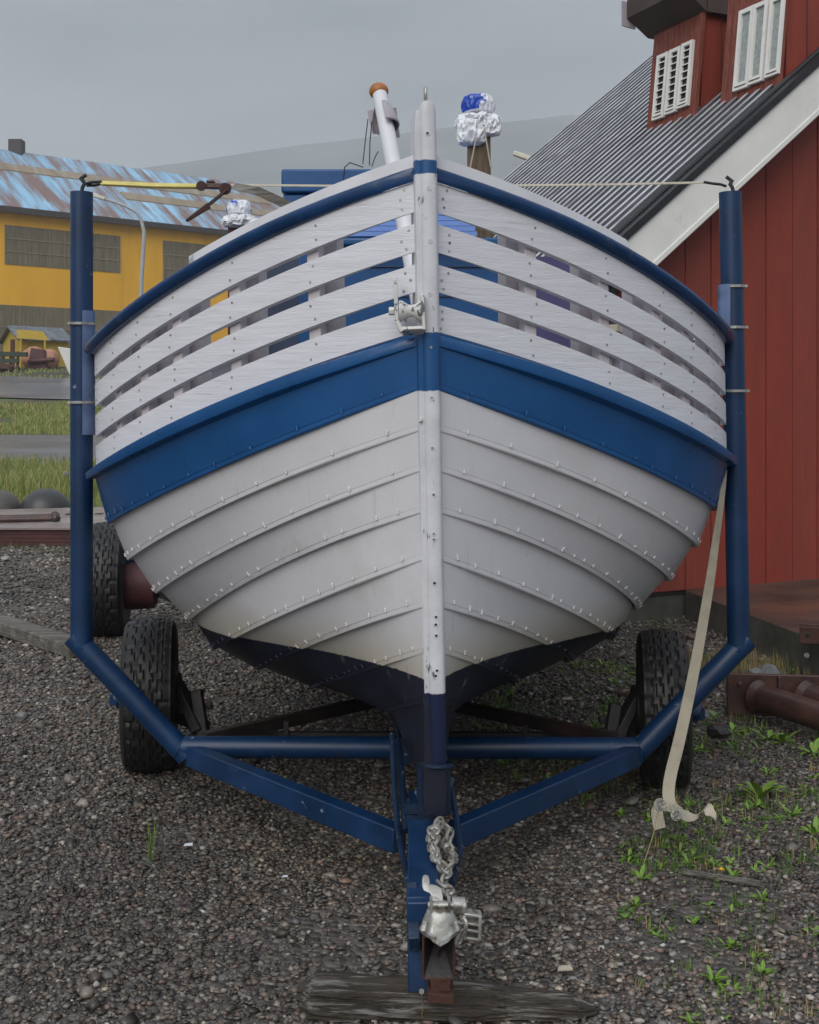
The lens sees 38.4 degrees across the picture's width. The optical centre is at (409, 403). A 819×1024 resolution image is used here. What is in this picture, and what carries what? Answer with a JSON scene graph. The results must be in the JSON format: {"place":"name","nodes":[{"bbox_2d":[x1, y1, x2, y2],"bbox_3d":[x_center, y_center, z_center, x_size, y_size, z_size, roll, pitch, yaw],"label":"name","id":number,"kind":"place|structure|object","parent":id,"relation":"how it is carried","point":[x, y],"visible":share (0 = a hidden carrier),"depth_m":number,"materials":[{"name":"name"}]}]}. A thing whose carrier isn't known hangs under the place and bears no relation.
{"place":"outdoors","nodes":[
{"label":"outdoors","id":0,"kind":"place"},
{"bbox_2d":[0,376,100,398],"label":"road","id":1,"kind":"structure","parent":0,"point":[32,387],"depth_m":46.90,"materials":[{"name":"grey asphalt"}]},
{"bbox_2d":[0,435,102,464],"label":"road","id":2,"kind":"structure","parent":0,"point":[44,445],"depth_m":26.01,"materials":[{"name":"grey asphalt"}]},
{"bbox_2d":[0,0,653,168],"label":"sky","id":3,"kind":"structure","parent":0,"point":[139,84],"materials":[{"name":"grey"}]},
{"bbox_2d":[140,114,580,207],"bbox_3d":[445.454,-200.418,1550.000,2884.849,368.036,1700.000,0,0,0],"label":"hill","id":4,"kind":"structure","parent":0,"point":[531,137],"depth_m":1331.40,"materials":[{"name":"grey"}]},
{"bbox_2d":[0,367,818,1023],"bbox_3d":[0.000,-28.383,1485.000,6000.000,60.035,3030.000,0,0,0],"label":"ground","id":5,"kind":"structure","parent":0,"point":[332,921],"depth_m":3.94,"materials":[{"name":"grey gravel"}]},
{"bbox_2d":[0,490,20,508],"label":"trawl bobbin","id":6,"kind":"object","parent":5,"relation":"on","point":[8,500],"visible":0.46,"depth_m":15.07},
{"bbox_2d":[0,351,27,371],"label":"machinery rack","id":7,"kind":"object","parent":5,"relation":"on","point":[4,365],"visible":0.82,"depth_m":56.80,"materials":[{"name":"metal"}]},
{"bbox_2d":[21,347,41,367],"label":"buoy","id":8,"kind":"object","parent":5,"relation":"on","point":[24,361],"visible":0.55,"depth_m":58.19,"materials":[{"name":"orange plastic"}]},
{"bbox_2d":[17,329,48,367],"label":"yellow board","id":9,"kind":"object","parent":5,"relation":"on","point":[30,334],"visible":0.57,"depth_m":58.90,"materials":[{"name":"paint"}]},
{"bbox_2d":[0,325,69,366],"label":"yellow hut","id":10,"kind":"object","parent":5,"relation":"on","point":[56,337],"visible":0.5,"depth_m":60.93,"materials":[{"name":"paint"}]},
{"bbox_2d":[10,339,14,366],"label":"door","id":11,"kind":"structure","parent":10,"relation":"in","point":[12,342],"depth_m":60.73,"materials":[{"name":"brown wood"}]},
{"bbox_2d":[0,613,76,657],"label":"timber beam","id":12,"kind":"structure","parent":5,"relation":"on","point":[38,636],"depth_m":7.64,"materials":[{"name":"grey wood"}]},
{"bbox_2d":[27,348,54,369],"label":"winch","id":13,"kind":"object","parent":5,"relation":"on","point":[38,359],"visible":0.84,"depth_m":57.82,"materials":[{"name":"brown metal"}]},
{"bbox_2d":[19,488,69,508],"bbox_3d":[-4.707,1.365,15.200,0.659,0.527,0.659,0,0,0],"label":"trawl bobbin","id":14,"kind":"object","parent":5,"relation":"on","point":[45,498],"visible":0.45,"depth_m":15.00,"materials":[{"name":"grey metal"}]},
{"bbox_2d":[0,366,102,506],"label":"grass","id":15,"kind":"structure","parent":5,"relation":"on","point":[20,478],"depth_m":21.35,"materials":[{"name":"green plant"}]},
{"bbox_2d":[45,349,59,368],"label":"buoy","id":16,"kind":"object","parent":5,"relation":"on","point":[54,354],"visible":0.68,"depth_m":58.31,"materials":[{"name":"orange plastic"}]},
{"bbox_2d":[0,507,106,545],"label":"platform","id":17,"kind":"structure","parent":5,"relation":"on","point":[47,533],"depth_m":12.96,"materials":[{"name":"wood"}]},
{"bbox_2d":[0,513,60,521],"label":"iron bar","id":18,"kind":"object","parent":17,"relation":"on","point":[55,517],"visible":1,"depth_m":13.39,"materials":[{"name":"metal"}]},
{"bbox_2d":[58,347,69,373],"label":"white skiff","id":19,"kind":"object","parent":5,"relation":"on","point":[65,353],"visible":0.21,"depth_m":54.38,"materials":[{"name":"white wood"}]},
{"bbox_2d":[93,193,145,296],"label":"street lamp","id":20,"kind":"object","parent":5,"relation":"on","point":[142,260],"visible":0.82,"depth_m":43.94,"materials":[{"name":"grey metal"}]},
{"bbox_2d":[93,522,171,637],"bbox_3d":[-1.252,1.212,8.100,1.999,0.794,0.801,0,0,0],"label":"old trailer axle","id":21,"kind":"object","parent":5,"relation":"on","point":[122,589],"visible":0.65,"depth_m":7.83,"materials":[{"name":"rubber"}]},
{"bbox_2d":[0,139,277,358],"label":"yellow factory","id":22,"kind":"structure","parent":5,"relation":"on","point":[35,189],"depth_m":91.01,"materials":[{"name":"yellow paint"},{"name":"rusty painted corrugated metal"},{"name":"brown wood"}]},
{"bbox_2d":[0,305,119,358],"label":"large door","id":23,"kind":"structure","parent":22,"relation":"in","point":[10,315],"depth_m":86.95,"materials":[{"name":"grey metal"}]},
{"bbox_2d":[5,225,119,272],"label":"window","id":24,"kind":"structure","parent":22,"relation":"in","point":[24,246],"depth_m":87.39,"materials":[{"name":"grey glass"}]},
{"bbox_2d":[163,240,206,279],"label":"window","id":25,"kind":"structure","parent":22,"relation":"in","point":[176,255],"depth_m":94.15,"materials":[{"name":"grey glass"}]},
{"bbox_2d":[145,810,157,860],"bbox_3d":[-0.899,1.502,4.091,0.062,0.181,0.048,0,0,-29],"label":"grass tuft","id":26,"kind":"object","parent":5,"relation":"on","point":[149,851],"visible":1,"depth_m":4.09,"materials":[{"name":"green plant"}]},
{"bbox_2d":[64,173,755,1004],"bbox_3d":[0.003,0.357,6.227,2.703,2.520,6.750,0,0,0],"label":"trailer","id":27,"kind":"object","parent":5,"relation":"on","point":[154,699],"visible":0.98,"depth_m":4.56,"materials":[{"name":"blue paint"}]},
{"bbox_2d":[86,180,726,221],"bbox_3d":[-0.012,-0.788,4.562,2.509,0.174,0.131,0,0,0],"label":"ratchet strap","id":28,"kind":"object","parent":27,"relation":"attached to","point":[224,188],"visible":0.98,"depth_m":4.58,"materials":[{"name":"yellow fabric"}]},
{"bbox_2d":[84,82,737,814],"bbox_3d":[-0.031,-0.140,6.854,2.609,2.893,6.851,0,0,0],"label":"boat","id":29,"kind":"object","parent":27,"relation":"on","point":[424,454],"visible":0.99,"depth_m":3.77,"materials":[{"name":"blue paint"}]},
{"bbox_2d":[221,200,254,227],"bbox_3d":[-0.804,-0.897,5.550,0.173,0.135,0.145,0,0,0],"label":"plastic bag","id":30,"kind":"object","parent":29,"relation":"on","point":[239,215],"visible":0.88,"depth_m":5.51,"materials":[{"name":"white plastic"}]},
{"bbox_2d":[454,93,501,167],"bbox_3d":[0.378,-1.480,6.429,0.267,0.442,0.267,0,0,0],"label":"plastic bag","id":31,"kind":"object","parent":29,"relation":"on","point":[477,122],"visible":1,"depth_m":6.37,"materials":[{"name":"white plastic"}]},
{"bbox_2d":[651,470,726,829],"bbox_3d":[1.023,0.869,4.311,0.221,1.264,0.470,0,0,22],"label":"loose strap","id":32,"kind":"object","parent":29,"relation":"hanging from","point":[672,766],"visible":0.85,"depth_m":4.40,"materials":[{"name":"beige fabric"}]},
{"bbox_2d":[5,541,818,1023],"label":"ground cover","id":33,"kind":"object","parent":5,"relation":"on","point":[745,667],"visible":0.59,"depth_m":4.49,"materials":[{"name":"green plant"}]},
{"bbox_2d":[419,989,423,1015],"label":"dandelion","id":34,"kind":"object","parent":5,"relation":"on","point":[421,991],"visible":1,"depth_m":2.92,"materials":[{"name":"plant"}]},
{"bbox_2d":[298,971,599,1022],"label":"wooden plank","id":35,"kind":"object","parent":5,"relation":"on","point":[338,996],"visible":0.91,"depth_m":3.04,"materials":[{"name":"brown wood"}]},
{"bbox_2d":[513,151,529,159],"bbox_3d":[3.781,-3.252,34.000,1.584,8.117,0.160,0,0,0],"label":"street lamp","id":36,"kind":"object","parent":5,"relation":"on","point":[523,156],"visible":0.12,"depth_m":33.92,"materials":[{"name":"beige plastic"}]},
{"bbox_2d":[558,964,572,970],"bbox_3d":[0.433,1.577,3.286,0.044,0.008,0.021,0,0,-6],"label":"wood chip","id":37,"kind":"object","parent":5,"relation":"on","point":[565,968],"visible":1,"depth_m":3.28,"materials":[{"name":"beige wood"}]},
{"bbox_2d":[562,697,572,699],"bbox_3d":[0.845,1.580,6.306,0.060,0.010,0.029,0,0,-6],"label":"wood chip","id":38,"kind":"object","parent":5,"relation":"on","point":[567,698],"visible":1,"depth_m":6.30,"materials":[{"name":"wood"}]},
{"bbox_2d":[604,778,632,795],"bbox_3d":[0.862,1.558,4.850,0.118,0.094,0.124,0,0,0],"label":"grass tuft","id":39,"kind":"object","parent":5,"relation":"on","point":[615,785],"visible":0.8,"depth_m":4.83,"materials":[{"name":"green plant"}]},
{"bbox_2d":[629,865,652,882],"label":"weed","id":40,"kind":"object","parent":5,"relation":"on","point":[641,873],"visible":1,"depth_m":3.96,"materials":[{"name":"green plant"}]},
{"bbox_2d":[643,798,665,864],"bbox_3d":[0.844,1.491,4.089,0.108,0.228,0.046,0,0,-20],"label":"dandelion","id":41,"kind":"object","parent":5,"relation":"on","point":[657,805],"visible":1,"depth_m":4.09,"materials":[{"name":"plant"}]},
{"bbox_2d":[493,0,818,622],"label":"red house","id":42,"kind":"structure","parent":5,"relation":"on","point":[717,91],"depth_m":9.05,"materials":[{"name":"wood"}]},
{"bbox_2d":[645,771,677,806],"bbox_3d":[0.996,1.516,4.686,0.132,0.186,0.109,0,0,0],"label":"grass tuft","id":43,"kind":"object","parent":5,"relation":"on","point":[660,788],"visible":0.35,"depth_m":4.68,"materials":[{"name":"green plant"}]},
{"bbox_2d":[670,808,681,849],"bbox_3d":[0.928,1.495,4.110,0.041,0.231,0.266,0,0,11],"label":"dandelion","id":44,"kind":"object","parent":5,"relation":"on","point":[676,813],"visible":1,"depth_m":4.00,"materials":[{"name":"plant"}]},
{"bbox_2d":[705,710,716,718],"bbox_3d":[1.534,1.644,6.095,0.150,0.104,0.128,0,0,0],"label":"rock","id":45,"kind":"object","parent":5,"relation":"on","point":[707,713],"visible":0.2,"depth_m":6.07,"materials":[{"name":"grey stone"}]},
{"bbox_2d":[707,722,730,737],"bbox_3d":[1.448,1.533,5.497,0.108,0.068,0.091,0,0,27],"label":"rock","id":46,"kind":"object","parent":5,"relation":"on","point":[717,730],"visible":1,"depth_m":5.47,"materials":[{"name":"stone"}]},
{"bbox_2d":[683,869,760,885],"bbox_3d":[1.049,1.592,3.950,0.253,0.014,0.014,0,0,23],"label":"wooden lath","id":47,"kind":"object","parent":5,"relation":"on","point":[724,877],"visible":1,"depth_m":3.94,"materials":[{"name":"brown wood"}]},
{"bbox_2d":[720,865,742,875],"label":"weed","id":48,"kind":"object","parent":5,"relation":"on","point":[731,873],"visible":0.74,"depth_m":4.00,"materials":[{"name":"green plant"}]},
{"bbox_2d":[728,722,745,735],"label":"weed","id":49,"kind":"object","parent":5,"relation":"on","point":[732,726],"visible":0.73,"depth_m":5.79,"materials":[{"name":"green plant"}]},
{"bbox_2d":[685,579,818,674],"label":"concrete slab","id":50,"kind":"structure","parent":5,"relation":"on","point":[780,612],"depth_m":7.81,"materials":[{"name":"brown concrete"}]},
{"bbox_2d":[800,623,818,643],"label":"steel channel","id":51,"kind":"object","parent":50,"relation":"on","point":[809,633],"visible":1,"depth_m":6.68,"materials":[{"name":"metal"}]},
{"bbox_2d":[735,780,786,798],"bbox_3d":[1.439,1.573,4.810,0.213,0.101,0.165,0,0,13],"label":"weed","id":52,"kind":"object","parent":5,"relation":"on","point":[754,787],"visible":0.96,"depth_m":4.82,"materials":[{"name":"green plant"}]},
{"bbox_2d":[748,663,779,673],"bbox_3d":[2.000,1.549,6.608,0.208,0.186,0.143,0,0,0],"label":"rock","id":53,"kind":"object","parent":5,"relation":"on","point":[766,668],"visible":0.32,"depth_m":6.58,"materials":[{"name":"grey stone"}]},
{"bbox_2d":[750,728,783,740],"bbox_3d":[1.732,1.600,5.678,0.165,0.049,0.136,0,0,0],"label":"weed","id":54,"kind":"object","parent":5,"relation":"on","point":[769,736],"visible":0.94,"depth_m":5.68,"materials":[{"name":"green plant"}]},
{"bbox_2d":[726,673,818,730],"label":"pipe frame","id":55,"kind":"object","parent":5,"relation":"on","point":[793,698],"visible":0.98,"depth_m":5.95,"materials":[{"name":"brown metal"}]},
{"bbox_2d":[765,730,799,743],"bbox_3d":[1.788,1.593,5.617,0.162,0.080,0.118,0,0,0],"label":"weed","id":56,"kind":"object","parent":5,"relation":"on","point":[782,738],"visible":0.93,"depth_m":5.62,"materials":[{"name":"green plant"}]},
{"bbox_2d":[779,803,801,815],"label":"weed","id":57,"kind":"object","parent":5,"relation":"on","point":[793,811],"visible":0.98,"depth_m":4.62,"materials":[{"name":"green plant"}]},
{"bbox_2d":[796,738,818,755],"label":"weed","id":58,"kind":"object","parent":5,"relation":"on","point":[814,746],"visible":0.95,"depth_m":5.46,"materials":[{"name":"green plant"}]},
{"bbox_2d":[799,815,818,834],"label":"weed","id":59,"kind":"object","parent":5,"relation":"on","point":[814,829],"visible":1,"depth_m":4.44,"materials":[{"name":"green plant"}]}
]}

